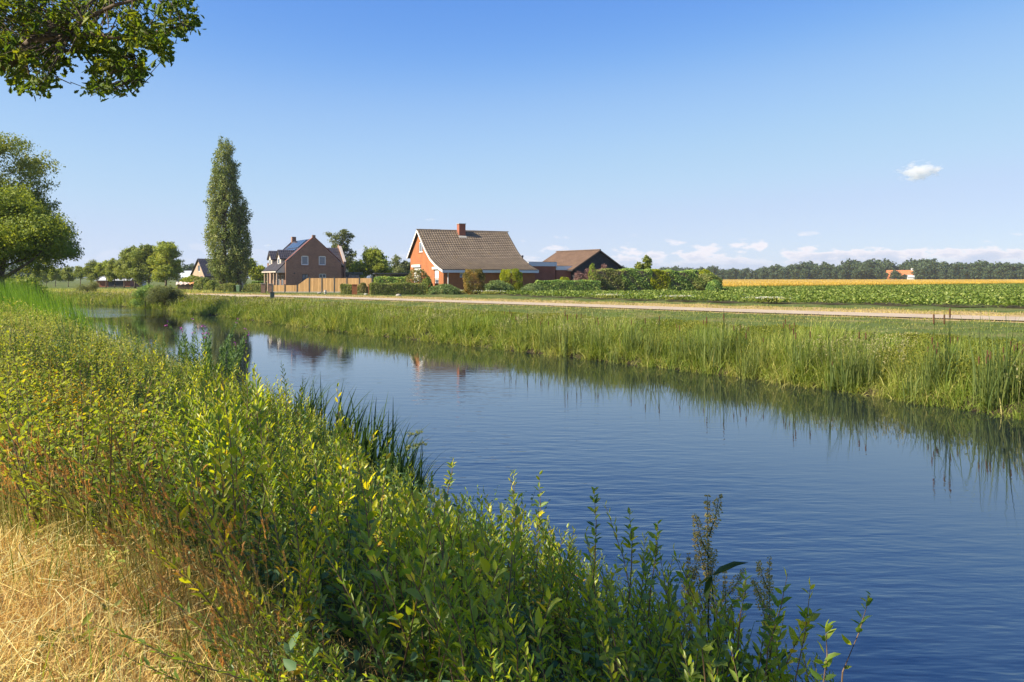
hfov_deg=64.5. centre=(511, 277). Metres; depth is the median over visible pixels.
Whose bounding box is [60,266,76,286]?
tree
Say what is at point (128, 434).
willow shrub
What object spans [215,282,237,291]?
clipped hedge
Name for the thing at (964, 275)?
wood tree
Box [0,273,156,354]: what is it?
reed bed
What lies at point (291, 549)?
willow shrub
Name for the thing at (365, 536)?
willow shrub
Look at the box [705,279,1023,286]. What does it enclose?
wheat crop
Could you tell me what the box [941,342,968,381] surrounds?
cattail clump
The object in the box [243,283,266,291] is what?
clipped hedge
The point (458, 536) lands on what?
willow shrub
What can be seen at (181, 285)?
firewood stack
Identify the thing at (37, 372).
bramble shrub
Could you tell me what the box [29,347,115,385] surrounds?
bramble shrub
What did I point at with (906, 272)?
farmhouse
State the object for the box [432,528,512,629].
sallow shrub
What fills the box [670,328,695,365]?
cattail clump
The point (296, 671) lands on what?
green weed
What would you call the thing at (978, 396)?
cattail clump
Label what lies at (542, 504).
willow sprig
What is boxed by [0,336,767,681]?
undergrowth
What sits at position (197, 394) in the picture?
willow shrub
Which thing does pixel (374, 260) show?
tree
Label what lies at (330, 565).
willow shrub
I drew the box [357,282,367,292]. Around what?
garden shrub
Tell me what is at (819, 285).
field margin grass
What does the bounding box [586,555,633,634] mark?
nettle clump
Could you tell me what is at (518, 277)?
clipped topiary
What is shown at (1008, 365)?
cattail clump
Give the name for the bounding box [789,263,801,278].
wood tree
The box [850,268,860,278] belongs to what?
wood tree
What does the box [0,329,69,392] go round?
bramble shrub
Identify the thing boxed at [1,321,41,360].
bramble shrub
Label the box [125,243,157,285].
tree
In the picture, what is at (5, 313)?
weed growth
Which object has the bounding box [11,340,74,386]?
bramble shrub
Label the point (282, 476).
willow shrub
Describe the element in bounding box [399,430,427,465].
umbel plant
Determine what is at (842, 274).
wood tree
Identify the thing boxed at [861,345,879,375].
cattail clump
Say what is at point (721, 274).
wood tree
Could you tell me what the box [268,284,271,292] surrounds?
gate pillar
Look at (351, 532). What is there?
nettle clump
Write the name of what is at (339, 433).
willow shrub
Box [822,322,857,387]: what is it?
cattail clump
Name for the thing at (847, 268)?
wood tree
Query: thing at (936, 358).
cattail clump
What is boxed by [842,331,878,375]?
cattail clump
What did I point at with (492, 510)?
nettle clump
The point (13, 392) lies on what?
bramble shrub
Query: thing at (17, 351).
bramble shrub
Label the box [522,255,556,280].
brick annex
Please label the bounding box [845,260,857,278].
wood tree
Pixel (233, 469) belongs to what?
willow shrub
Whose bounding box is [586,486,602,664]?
willow sprig
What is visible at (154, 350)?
willow shrub
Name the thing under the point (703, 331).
cattail clump
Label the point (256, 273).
tree
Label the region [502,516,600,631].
willow shrub
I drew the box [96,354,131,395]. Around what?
oak sapling
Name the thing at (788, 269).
wood tree
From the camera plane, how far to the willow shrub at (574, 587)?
5.61 m
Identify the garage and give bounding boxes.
[555,266,571,279]
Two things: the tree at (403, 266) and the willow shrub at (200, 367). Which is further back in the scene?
the tree at (403, 266)
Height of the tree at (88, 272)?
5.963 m
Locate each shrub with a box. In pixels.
[0,325,93,434]
[0,327,37,370]
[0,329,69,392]
[0,331,38,404]
[0,331,104,439]
[0,351,104,415]
[0,358,73,448]
[0,359,104,459]
[0,360,61,416]
[0,360,61,448]
[0,363,188,543]
[0,369,166,489]
[0,375,115,521]
[0,379,127,493]
[0,383,101,470]
[0,384,33,450]
[0,387,170,537]
[0,408,43,489]
[0,412,45,460]
[0,423,64,488]
[0,432,211,555]
[0,444,24,501]
[1,318,21,351]
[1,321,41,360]
[1,330,118,395]
[1,332,33,369]
[6,432,44,507]
[7,325,53,376]
[9,413,167,513]
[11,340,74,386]
[13,323,51,354]
[15,335,71,361]
[15,453,172,533]
[18,335,77,368]
[22,363,151,473]
[23,327,56,354]
[25,334,98,379]
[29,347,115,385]
[30,379,96,428]
[31,369,205,498]
[42,384,126,432]
[44,328,119,385]
[51,323,110,357]
[61,347,160,410]
[62,387,189,480]
[64,391,178,470]
[64,412,158,455]
[65,367,170,438]
[65,378,117,422]
[69,436,302,563]
[70,330,129,363]
[72,360,138,397]
[73,394,224,473]
[81,338,156,386]
[83,348,128,410]
[84,421,215,512]
[85,397,192,448]
[86,373,225,436]
[87,584,345,681]
[92,399,211,482]
[94,349,147,383]
[96,335,145,366]
[105,358,179,392]
[106,372,165,416]
[108,365,189,453]
[111,351,193,393]
[112,396,215,451]
[113,367,199,398]
[118,349,153,370]
[119,354,185,397]
[121,340,167,400]
[133,350,180,407]
[136,439,300,516]
[137,389,170,443]
[146,437,338,648]
[146,482,374,605]
[148,383,220,494]
[149,555,526,681]
[151,364,264,575]
[153,385,251,518]
[153,423,234,532]
[157,360,231,406]
[165,365,195,396]
[169,347,224,423]
[170,368,210,414]
[171,356,203,385]
[171,378,234,443]
[171,398,275,450]
[173,363,269,502]
[173,470,359,586]
[175,275,199,288]
[177,356,211,394]
[177,366,280,601]
[180,393,252,478]
[184,339,236,417]
[185,385,281,431]
[192,277,209,289]
[192,444,271,499]
[196,367,278,458]
[198,347,274,464]
[200,370,253,417]
[203,280,219,290]
[205,466,387,563]
[205,523,429,646]
[221,360,305,433]
[222,376,240,404]
[223,363,289,419]
[228,495,292,540]
[233,528,330,679]
[239,410,285,453]
[240,486,333,538]
[243,492,345,597]
[247,459,334,512]
[248,442,335,494]
[248,446,299,494]
[250,425,308,511]
[260,383,311,441]
[262,394,298,484]
[263,375,306,447]
[264,405,316,458]
[265,387,319,464]
[269,379,293,419]
[269,425,328,454]
[270,388,283,404]
[270,464,333,507]
[291,382,377,557]
[291,417,337,463]
[292,516,476,681]
[293,392,328,466]
[293,415,360,523]
[294,436,316,478]
[298,438,412,592]
[300,431,360,487]
[305,426,353,475]
[308,419,467,681]
[315,412,353,446]
[317,453,390,545]
[323,451,385,521]
[323,619,507,681]
[330,479,507,681]
[333,538,419,660]
[340,430,375,468]
[344,466,418,568]
[347,504,472,576]
[349,485,428,619]
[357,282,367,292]
[358,466,373,490]
[359,463,428,554]
[360,466,411,526]
[373,513,414,616]
[379,492,562,681]
[383,471,514,628]
[383,555,476,672]
[387,496,454,548]
[388,464,433,510]
[388,466,426,513]
[394,597,506,672]
[396,495,562,681]
[397,488,463,570]
[398,560,627,680]
[399,479,508,609]
[402,476,443,528]
[406,269,429,287]
[411,476,435,507]
[416,498,444,564]
[417,488,481,587]
[422,277,432,293]
[430,572,553,681]
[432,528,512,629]
[436,544,568,633]
[437,541,615,669]
[448,507,506,576]
[459,485,530,570]
[459,547,690,681]
[465,558,507,611]
[465,661,576,681]
[467,522,585,602]
[467,616,586,681]
[471,508,578,657]
[477,519,548,608]
[483,486,539,563]
[484,473,576,626]
[495,511,560,599]
[500,564,679,677]
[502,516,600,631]
[503,495,569,578]
[504,665,528,681]
[518,515,622,653]
[526,591,704,681]
[532,501,678,681]
[541,526,692,681]
[542,572,652,681]
[561,565,708,681]
[573,547,616,615]
[574,272,586,279]
[576,603,760,681]
[579,555,655,647]
[583,269,599,280]
[588,263,596,280]
[598,543,730,681]
[605,554,770,681]
[610,596,748,681]
[630,536,746,681]
[645,663,775,681]
[672,543,820,681]
[680,585,788,681]
[685,658,767,681]
[692,272,722,289]
[698,269,712,287]
[705,279,722,290]
[743,636,794,681]
[743,652,840,681]
[779,625,821,681]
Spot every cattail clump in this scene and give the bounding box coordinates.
[282,308,289,322]
[375,314,384,331]
[387,313,399,337]
[494,309,511,339]
[499,317,513,338]
[513,313,535,350]
[536,313,558,351]
[536,321,555,352]
[538,324,556,346]
[544,310,572,345]
[556,310,582,356]
[572,316,588,346]
[581,316,603,352]
[587,317,610,354]
[589,318,611,347]
[606,339,621,363]
[618,316,647,354]
[618,320,641,357]
[619,326,640,354]
[631,321,644,353]
[634,320,666,358]
[643,316,665,358]
[667,321,685,346]
[669,325,696,366]
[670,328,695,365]
[678,321,712,365]
[686,321,723,371]
[696,319,713,346]
[701,314,732,366]
[709,312,748,355]
[716,322,734,358]
[723,326,745,363]
[729,333,760,377]
[734,341,767,378]
[739,327,751,354]
[740,327,764,354]
[745,346,762,367]
[754,337,776,373]
[766,328,789,369]
[776,324,802,350]
[777,315,805,341]
[778,323,812,379]
[783,329,822,369]
[797,330,825,373]
[811,336,826,370]
[814,345,829,371]
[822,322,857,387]
[823,362,840,390]
[831,346,860,389]
[832,336,871,391]
[832,346,862,384]
[840,350,863,391]
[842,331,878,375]
[849,332,878,385]
[860,346,885,387]
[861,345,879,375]
[870,338,907,376]
[885,353,929,402]
[901,357,922,391]
[906,344,944,392]
[910,337,947,393]
[918,335,955,389]
[924,342,953,384]
[926,307,980,388]
[927,356,945,383]
[939,332,964,383]
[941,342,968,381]
[959,301,1023,398]
[961,331,1002,385]
[966,344,1011,410]
[971,368,1004,399]
[974,346,1022,413]
[984,345,1023,401]
[985,341,1023,396]
[986,351,1020,403]
[996,358,1023,401]
[1002,342,1023,396]
[1011,340,1023,394]
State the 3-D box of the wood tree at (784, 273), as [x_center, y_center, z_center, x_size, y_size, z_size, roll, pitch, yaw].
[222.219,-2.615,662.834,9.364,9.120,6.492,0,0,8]
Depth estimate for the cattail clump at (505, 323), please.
37.56 m
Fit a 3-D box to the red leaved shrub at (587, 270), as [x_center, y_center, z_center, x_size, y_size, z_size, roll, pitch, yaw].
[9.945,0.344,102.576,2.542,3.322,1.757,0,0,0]
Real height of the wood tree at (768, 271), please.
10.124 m
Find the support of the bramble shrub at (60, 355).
on the ground at (870, 320)
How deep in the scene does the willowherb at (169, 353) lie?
17.99 m
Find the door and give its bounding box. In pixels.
[108,281,122,286]
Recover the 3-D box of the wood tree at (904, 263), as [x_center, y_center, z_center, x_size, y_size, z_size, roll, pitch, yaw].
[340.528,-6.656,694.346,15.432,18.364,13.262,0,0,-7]
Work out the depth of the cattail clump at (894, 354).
23.01 m
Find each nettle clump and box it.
[118,363,173,408]
[198,523,311,627]
[211,481,301,591]
[248,450,382,643]
[249,412,321,482]
[284,391,321,420]
[300,432,339,472]
[317,450,399,508]
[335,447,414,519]
[421,485,508,549]
[442,482,526,544]
[452,489,547,564]
[472,523,550,593]
[476,554,549,666]
[525,545,606,614]
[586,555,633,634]
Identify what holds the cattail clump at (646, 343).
on the ground at (870, 320)
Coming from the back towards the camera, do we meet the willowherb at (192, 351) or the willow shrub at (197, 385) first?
the willowherb at (192, 351)
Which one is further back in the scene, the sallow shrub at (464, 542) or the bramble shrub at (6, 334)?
the bramble shrub at (6, 334)
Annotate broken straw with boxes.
[0,504,370,681]
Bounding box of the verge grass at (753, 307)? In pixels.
[55,290,1023,348]
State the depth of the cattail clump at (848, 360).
22.96 m
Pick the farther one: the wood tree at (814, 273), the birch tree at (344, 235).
the wood tree at (814, 273)
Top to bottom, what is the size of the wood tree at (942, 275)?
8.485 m
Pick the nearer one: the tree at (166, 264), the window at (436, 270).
the window at (436, 270)
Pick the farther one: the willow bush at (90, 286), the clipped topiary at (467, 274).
the willow bush at (90, 286)
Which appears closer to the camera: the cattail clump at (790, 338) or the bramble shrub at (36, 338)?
the bramble shrub at (36, 338)
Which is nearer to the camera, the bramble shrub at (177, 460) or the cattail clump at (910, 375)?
the bramble shrub at (177, 460)
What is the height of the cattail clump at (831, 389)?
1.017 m
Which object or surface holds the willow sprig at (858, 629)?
on the ground at (870, 320)
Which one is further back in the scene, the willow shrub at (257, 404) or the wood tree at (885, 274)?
the wood tree at (885, 274)
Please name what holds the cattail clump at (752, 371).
in the water
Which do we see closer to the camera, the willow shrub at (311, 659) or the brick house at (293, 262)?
the willow shrub at (311, 659)
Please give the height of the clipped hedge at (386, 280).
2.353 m
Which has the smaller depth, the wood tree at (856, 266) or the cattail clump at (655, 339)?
the cattail clump at (655, 339)
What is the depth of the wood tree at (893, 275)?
650.58 m
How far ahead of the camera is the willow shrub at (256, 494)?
5.17 m
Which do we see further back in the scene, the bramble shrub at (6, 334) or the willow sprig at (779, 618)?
the bramble shrub at (6, 334)
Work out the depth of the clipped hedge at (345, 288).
93.70 m
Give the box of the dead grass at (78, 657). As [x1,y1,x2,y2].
[0,493,401,681]
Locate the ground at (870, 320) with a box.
[0,278,1023,681]
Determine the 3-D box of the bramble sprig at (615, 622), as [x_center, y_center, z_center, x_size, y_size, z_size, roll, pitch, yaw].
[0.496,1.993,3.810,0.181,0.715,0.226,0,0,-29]
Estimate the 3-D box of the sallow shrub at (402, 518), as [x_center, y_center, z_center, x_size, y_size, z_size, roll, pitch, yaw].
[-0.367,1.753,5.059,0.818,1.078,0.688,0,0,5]
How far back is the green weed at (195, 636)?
3.42 m
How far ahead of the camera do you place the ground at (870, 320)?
31.56 m
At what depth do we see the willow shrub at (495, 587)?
6.25 m
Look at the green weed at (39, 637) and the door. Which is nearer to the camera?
the green weed at (39, 637)
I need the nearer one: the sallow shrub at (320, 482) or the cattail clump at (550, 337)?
the sallow shrub at (320, 482)
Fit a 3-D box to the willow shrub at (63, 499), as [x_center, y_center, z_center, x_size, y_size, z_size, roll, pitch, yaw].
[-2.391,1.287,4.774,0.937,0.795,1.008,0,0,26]
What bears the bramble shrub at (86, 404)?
on the ground at (870, 320)
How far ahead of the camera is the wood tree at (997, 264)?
693.55 m
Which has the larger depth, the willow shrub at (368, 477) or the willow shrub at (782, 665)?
the willow shrub at (368, 477)
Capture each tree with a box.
[0,0,205,101]
[0,131,84,277]
[0,180,83,288]
[4,264,21,282]
[40,270,49,285]
[47,268,61,286]
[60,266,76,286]
[69,265,84,284]
[80,259,101,281]
[93,260,108,287]
[104,258,121,287]
[112,259,132,287]
[114,245,142,287]
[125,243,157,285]
[146,240,185,285]
[181,264,192,270]
[201,134,253,289]
[242,258,266,280]
[326,229,356,270]
[346,245,393,281]
[390,254,409,272]
[634,254,651,269]
[707,265,717,274]
[717,268,725,277]
[724,270,730,278]
[730,267,738,278]
[737,269,746,278]
[742,267,753,278]
[752,269,758,278]
[756,267,767,278]
[758,272,764,278]
[764,268,771,278]
[769,264,780,278]
[775,266,788,278]
[778,269,789,278]
[785,266,791,278]
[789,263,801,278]
[791,268,798,278]
[797,261,810,274]
[799,268,808,278]
[809,269,819,278]
[810,264,820,278]
[817,264,823,278]
[819,261,832,276]
[821,269,830,278]
[830,269,838,278]
[832,265,843,278]
[835,261,852,277]
[837,269,845,278]
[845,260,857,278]
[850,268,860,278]
[851,263,859,278]
[857,265,869,278]
[863,258,882,273]
[866,266,875,278]
[873,267,884,278]
[881,258,896,269]
[881,263,892,278]
[881,272,889,278]
[889,269,899,278]
[897,272,902,278]
[900,265,909,269]
[901,260,909,265]
[905,258,922,266]
[910,266,927,278]
[912,262,923,278]
[921,259,935,278]
[921,262,936,278]
[929,258,940,268]
[933,269,939,278]
[935,265,945,278]
[937,270,947,278]
[941,262,949,278]
[946,262,961,278]
[947,268,957,278]
[956,262,966,278]
[960,268,971,278]
[967,261,978,271]
[969,266,983,278]
[975,260,994,278]
[981,264,995,278]
[991,266,1008,278]
[993,261,1003,278]
[999,262,1015,277]
[1006,270,1016,278]
[1012,263,1022,278]
[1016,269,1023,278]
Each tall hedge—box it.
[592,268,624,290]
[618,268,652,291]
[650,268,670,290]
[664,269,700,290]
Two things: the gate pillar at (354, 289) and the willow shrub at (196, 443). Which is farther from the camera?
the gate pillar at (354, 289)
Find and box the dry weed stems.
[0,304,372,501]
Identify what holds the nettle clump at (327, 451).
on the ground at (870, 320)
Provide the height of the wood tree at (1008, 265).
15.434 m
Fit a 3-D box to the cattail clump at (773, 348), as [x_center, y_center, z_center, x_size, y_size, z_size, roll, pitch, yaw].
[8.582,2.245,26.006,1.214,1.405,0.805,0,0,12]
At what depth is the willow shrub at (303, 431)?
9.74 m
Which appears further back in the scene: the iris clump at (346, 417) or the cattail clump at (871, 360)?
the cattail clump at (871, 360)
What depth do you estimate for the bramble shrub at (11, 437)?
6.61 m
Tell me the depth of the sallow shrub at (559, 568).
5.81 m
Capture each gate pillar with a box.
[261,283,265,292]
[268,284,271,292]
[352,284,356,294]
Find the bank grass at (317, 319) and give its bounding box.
[47,289,1023,419]
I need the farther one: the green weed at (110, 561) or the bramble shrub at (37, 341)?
the bramble shrub at (37, 341)
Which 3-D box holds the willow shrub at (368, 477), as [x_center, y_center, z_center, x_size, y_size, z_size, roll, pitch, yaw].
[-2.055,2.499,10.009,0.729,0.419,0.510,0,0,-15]
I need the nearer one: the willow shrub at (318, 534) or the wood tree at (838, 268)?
the willow shrub at (318, 534)
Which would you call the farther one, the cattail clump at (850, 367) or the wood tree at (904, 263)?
the wood tree at (904, 263)
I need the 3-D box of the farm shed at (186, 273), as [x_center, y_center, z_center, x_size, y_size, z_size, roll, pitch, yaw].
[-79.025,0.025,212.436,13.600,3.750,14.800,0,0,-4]
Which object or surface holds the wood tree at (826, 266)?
on the ground at (870, 320)
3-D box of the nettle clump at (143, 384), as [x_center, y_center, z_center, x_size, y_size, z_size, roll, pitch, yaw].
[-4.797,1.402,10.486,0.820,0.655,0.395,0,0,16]
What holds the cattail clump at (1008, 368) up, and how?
on the ground at (870, 320)
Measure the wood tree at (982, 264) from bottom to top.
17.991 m
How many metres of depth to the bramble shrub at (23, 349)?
11.20 m
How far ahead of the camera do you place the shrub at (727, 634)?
4.05 m
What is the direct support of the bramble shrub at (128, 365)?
on the ground at (870, 320)
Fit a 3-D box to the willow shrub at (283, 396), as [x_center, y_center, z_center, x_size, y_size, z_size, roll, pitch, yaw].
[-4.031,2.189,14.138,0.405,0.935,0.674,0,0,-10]
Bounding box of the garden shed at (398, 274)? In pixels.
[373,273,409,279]
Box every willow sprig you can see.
[442,457,455,501]
[505,469,518,601]
[531,470,547,632]
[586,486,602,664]
[621,507,641,630]
[641,519,662,679]
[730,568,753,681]
[757,568,791,681]
[790,577,817,681]
[809,619,840,681]
[841,591,872,681]
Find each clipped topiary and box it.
[462,269,485,293]
[499,268,522,293]
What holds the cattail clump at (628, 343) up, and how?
on the ground at (870, 320)
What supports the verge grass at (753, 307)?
on the ground at (870, 320)
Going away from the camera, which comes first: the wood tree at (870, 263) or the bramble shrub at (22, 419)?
the bramble shrub at (22, 419)
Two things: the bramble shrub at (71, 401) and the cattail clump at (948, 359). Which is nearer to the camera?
the bramble shrub at (71, 401)
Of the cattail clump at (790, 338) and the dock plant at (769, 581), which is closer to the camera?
the dock plant at (769, 581)
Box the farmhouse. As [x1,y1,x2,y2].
[886,268,913,278]
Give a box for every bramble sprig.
[66,423,112,454]
[599,617,627,681]
[680,638,727,681]
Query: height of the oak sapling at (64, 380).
0.588 m
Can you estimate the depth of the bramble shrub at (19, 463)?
4.85 m
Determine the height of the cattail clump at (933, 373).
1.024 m
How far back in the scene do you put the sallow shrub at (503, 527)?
7.29 m
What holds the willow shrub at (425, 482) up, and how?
on the ground at (870, 320)
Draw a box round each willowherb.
[52,315,88,355]
[122,328,159,365]
[145,330,187,375]
[166,317,238,380]
[201,328,248,390]
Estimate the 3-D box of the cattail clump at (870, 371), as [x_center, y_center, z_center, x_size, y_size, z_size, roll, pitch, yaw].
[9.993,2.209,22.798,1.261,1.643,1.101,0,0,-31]
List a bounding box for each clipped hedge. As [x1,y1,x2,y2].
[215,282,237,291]
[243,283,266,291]
[251,281,266,288]
[339,283,351,293]
[368,282,425,294]
[374,276,406,283]
[535,279,600,290]
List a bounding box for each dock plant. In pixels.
[678,552,706,675]
[691,494,754,681]
[698,561,747,642]
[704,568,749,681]
[749,556,789,674]
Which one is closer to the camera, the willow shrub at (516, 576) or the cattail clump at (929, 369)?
the willow shrub at (516, 576)
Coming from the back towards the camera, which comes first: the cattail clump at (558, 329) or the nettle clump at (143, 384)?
the cattail clump at (558, 329)
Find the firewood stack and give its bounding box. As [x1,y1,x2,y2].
[176,281,198,289]
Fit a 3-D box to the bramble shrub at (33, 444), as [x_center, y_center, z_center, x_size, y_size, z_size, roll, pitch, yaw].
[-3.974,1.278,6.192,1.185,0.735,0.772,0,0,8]
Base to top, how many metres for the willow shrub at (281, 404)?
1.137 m
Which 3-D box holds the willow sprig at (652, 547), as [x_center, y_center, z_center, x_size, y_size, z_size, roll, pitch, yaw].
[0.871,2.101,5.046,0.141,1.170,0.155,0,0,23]
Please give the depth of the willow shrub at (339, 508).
5.90 m
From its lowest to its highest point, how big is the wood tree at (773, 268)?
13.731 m
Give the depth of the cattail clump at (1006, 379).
19.36 m
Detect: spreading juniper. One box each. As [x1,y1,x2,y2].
[426,283,460,294]
[484,279,513,293]
[519,283,544,290]
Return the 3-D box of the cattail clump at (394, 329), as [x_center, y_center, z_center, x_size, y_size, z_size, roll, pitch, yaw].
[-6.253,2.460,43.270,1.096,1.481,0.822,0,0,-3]
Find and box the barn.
[542,249,623,279]
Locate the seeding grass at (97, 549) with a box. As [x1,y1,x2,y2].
[0,428,313,681]
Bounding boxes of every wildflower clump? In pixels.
[471,290,505,293]
[590,293,628,298]
[656,295,690,299]
[742,296,769,301]
[760,296,788,302]
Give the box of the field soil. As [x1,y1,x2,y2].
[499,294,1023,307]
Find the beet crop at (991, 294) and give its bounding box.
[493,284,1023,306]
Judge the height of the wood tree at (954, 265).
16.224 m
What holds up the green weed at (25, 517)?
on the ground at (870, 320)
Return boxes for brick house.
[190,258,244,287]
[262,235,345,291]
[407,223,538,293]
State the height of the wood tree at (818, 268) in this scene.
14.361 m
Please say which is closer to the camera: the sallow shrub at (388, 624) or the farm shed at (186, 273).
the sallow shrub at (388, 624)
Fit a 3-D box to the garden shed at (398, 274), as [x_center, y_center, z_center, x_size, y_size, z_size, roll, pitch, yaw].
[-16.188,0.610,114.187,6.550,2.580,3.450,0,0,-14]
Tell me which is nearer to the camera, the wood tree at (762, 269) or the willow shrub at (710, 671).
the willow shrub at (710, 671)
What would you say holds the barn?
on the ground at (870, 320)
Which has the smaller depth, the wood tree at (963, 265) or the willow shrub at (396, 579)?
the willow shrub at (396, 579)
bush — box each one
[5,273,60,305]
[74,281,99,291]
[129,284,154,308]
[144,284,191,305]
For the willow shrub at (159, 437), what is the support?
on the ground at (870, 320)
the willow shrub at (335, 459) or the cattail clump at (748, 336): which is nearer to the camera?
the willow shrub at (335, 459)
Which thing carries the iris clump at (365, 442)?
on the ground at (870, 320)
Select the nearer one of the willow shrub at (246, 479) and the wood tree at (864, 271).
the willow shrub at (246, 479)
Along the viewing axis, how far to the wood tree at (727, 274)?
652.28 m
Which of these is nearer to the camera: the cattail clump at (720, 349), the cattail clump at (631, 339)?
the cattail clump at (720, 349)
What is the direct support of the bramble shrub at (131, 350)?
on the ground at (870, 320)
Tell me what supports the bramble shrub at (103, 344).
on the ground at (870, 320)
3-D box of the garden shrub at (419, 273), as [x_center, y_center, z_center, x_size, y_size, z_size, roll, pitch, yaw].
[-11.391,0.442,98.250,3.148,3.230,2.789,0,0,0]
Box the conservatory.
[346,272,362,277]
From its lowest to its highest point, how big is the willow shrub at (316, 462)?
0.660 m
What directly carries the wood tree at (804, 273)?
on the ground at (870, 320)
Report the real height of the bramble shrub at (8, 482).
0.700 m
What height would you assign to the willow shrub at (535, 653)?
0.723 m
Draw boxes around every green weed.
[7,495,39,548]
[31,608,99,667]
[77,581,120,626]
[79,545,128,590]
[125,577,178,633]
[157,631,224,676]
[246,663,302,681]
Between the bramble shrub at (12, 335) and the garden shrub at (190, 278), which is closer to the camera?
the bramble shrub at (12, 335)
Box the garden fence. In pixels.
[272,277,372,292]
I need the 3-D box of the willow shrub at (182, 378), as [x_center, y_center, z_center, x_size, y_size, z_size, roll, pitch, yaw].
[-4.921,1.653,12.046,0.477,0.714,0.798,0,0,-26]
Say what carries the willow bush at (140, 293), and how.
on the ground at (870, 320)
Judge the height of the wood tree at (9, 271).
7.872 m
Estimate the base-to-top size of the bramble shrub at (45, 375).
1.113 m
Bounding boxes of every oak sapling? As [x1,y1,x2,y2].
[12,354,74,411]
[16,349,63,380]
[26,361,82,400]
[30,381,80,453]
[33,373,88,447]
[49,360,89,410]
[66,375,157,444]
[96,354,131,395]
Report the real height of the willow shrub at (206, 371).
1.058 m
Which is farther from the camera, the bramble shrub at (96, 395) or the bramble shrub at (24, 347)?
the bramble shrub at (24, 347)
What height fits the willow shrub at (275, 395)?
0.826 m
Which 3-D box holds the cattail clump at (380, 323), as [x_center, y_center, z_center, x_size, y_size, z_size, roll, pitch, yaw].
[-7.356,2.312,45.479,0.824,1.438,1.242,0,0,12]
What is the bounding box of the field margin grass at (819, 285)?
[726,282,1023,287]
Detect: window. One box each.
[281,275,283,284]
[301,256,308,265]
[302,274,307,281]
[318,256,326,265]
[411,265,420,282]
[418,242,422,252]
[432,267,438,283]
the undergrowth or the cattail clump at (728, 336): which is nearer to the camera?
the undergrowth
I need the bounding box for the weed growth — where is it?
[0,297,394,503]
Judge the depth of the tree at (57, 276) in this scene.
174.60 m
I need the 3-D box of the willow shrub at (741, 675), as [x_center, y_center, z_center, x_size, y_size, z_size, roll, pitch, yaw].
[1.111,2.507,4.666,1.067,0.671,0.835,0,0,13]
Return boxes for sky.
[0,0,1023,277]
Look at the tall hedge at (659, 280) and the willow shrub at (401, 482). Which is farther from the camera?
the tall hedge at (659, 280)
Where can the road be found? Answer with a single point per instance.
(793, 311)
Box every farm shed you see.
[94,276,141,286]
[176,271,191,284]
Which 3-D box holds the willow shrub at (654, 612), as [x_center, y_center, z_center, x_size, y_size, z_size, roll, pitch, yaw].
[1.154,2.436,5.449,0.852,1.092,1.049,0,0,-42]
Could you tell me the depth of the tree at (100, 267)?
155.25 m
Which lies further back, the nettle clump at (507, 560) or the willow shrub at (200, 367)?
the willow shrub at (200, 367)
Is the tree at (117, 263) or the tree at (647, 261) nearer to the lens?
the tree at (647, 261)
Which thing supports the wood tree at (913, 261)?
on the ground at (870, 320)
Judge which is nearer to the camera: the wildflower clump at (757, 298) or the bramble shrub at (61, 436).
the bramble shrub at (61, 436)
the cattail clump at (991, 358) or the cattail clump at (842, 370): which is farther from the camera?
the cattail clump at (842, 370)
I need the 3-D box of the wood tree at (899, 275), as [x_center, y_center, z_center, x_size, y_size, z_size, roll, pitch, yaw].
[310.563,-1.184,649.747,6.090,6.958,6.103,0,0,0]
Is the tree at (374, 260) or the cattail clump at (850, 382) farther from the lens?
the tree at (374, 260)
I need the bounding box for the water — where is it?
[50,304,1023,681]
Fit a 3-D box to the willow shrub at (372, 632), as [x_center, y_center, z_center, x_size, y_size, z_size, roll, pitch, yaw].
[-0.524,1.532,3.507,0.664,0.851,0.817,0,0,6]
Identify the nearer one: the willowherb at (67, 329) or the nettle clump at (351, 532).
the nettle clump at (351, 532)
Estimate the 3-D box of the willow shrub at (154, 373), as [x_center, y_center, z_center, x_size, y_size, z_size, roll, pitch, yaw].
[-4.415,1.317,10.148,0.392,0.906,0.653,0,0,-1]
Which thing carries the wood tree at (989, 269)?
on the ground at (870, 320)
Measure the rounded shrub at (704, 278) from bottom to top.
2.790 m
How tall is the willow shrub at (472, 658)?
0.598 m
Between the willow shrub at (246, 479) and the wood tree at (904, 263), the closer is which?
the willow shrub at (246, 479)
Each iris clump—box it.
[292,376,340,429]
[316,380,382,448]
[341,395,416,467]
[364,417,431,484]
[390,438,450,502]
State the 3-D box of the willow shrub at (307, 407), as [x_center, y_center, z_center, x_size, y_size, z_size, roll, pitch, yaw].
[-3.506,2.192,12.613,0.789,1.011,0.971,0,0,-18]
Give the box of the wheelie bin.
[236,285,241,291]
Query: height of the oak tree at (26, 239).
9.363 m
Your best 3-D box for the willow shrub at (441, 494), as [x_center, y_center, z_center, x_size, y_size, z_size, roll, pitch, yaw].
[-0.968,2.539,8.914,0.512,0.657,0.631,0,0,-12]
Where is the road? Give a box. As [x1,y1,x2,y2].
[66,294,1023,320]
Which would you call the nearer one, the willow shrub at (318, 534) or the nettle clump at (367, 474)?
the willow shrub at (318, 534)
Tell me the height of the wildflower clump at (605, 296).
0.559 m

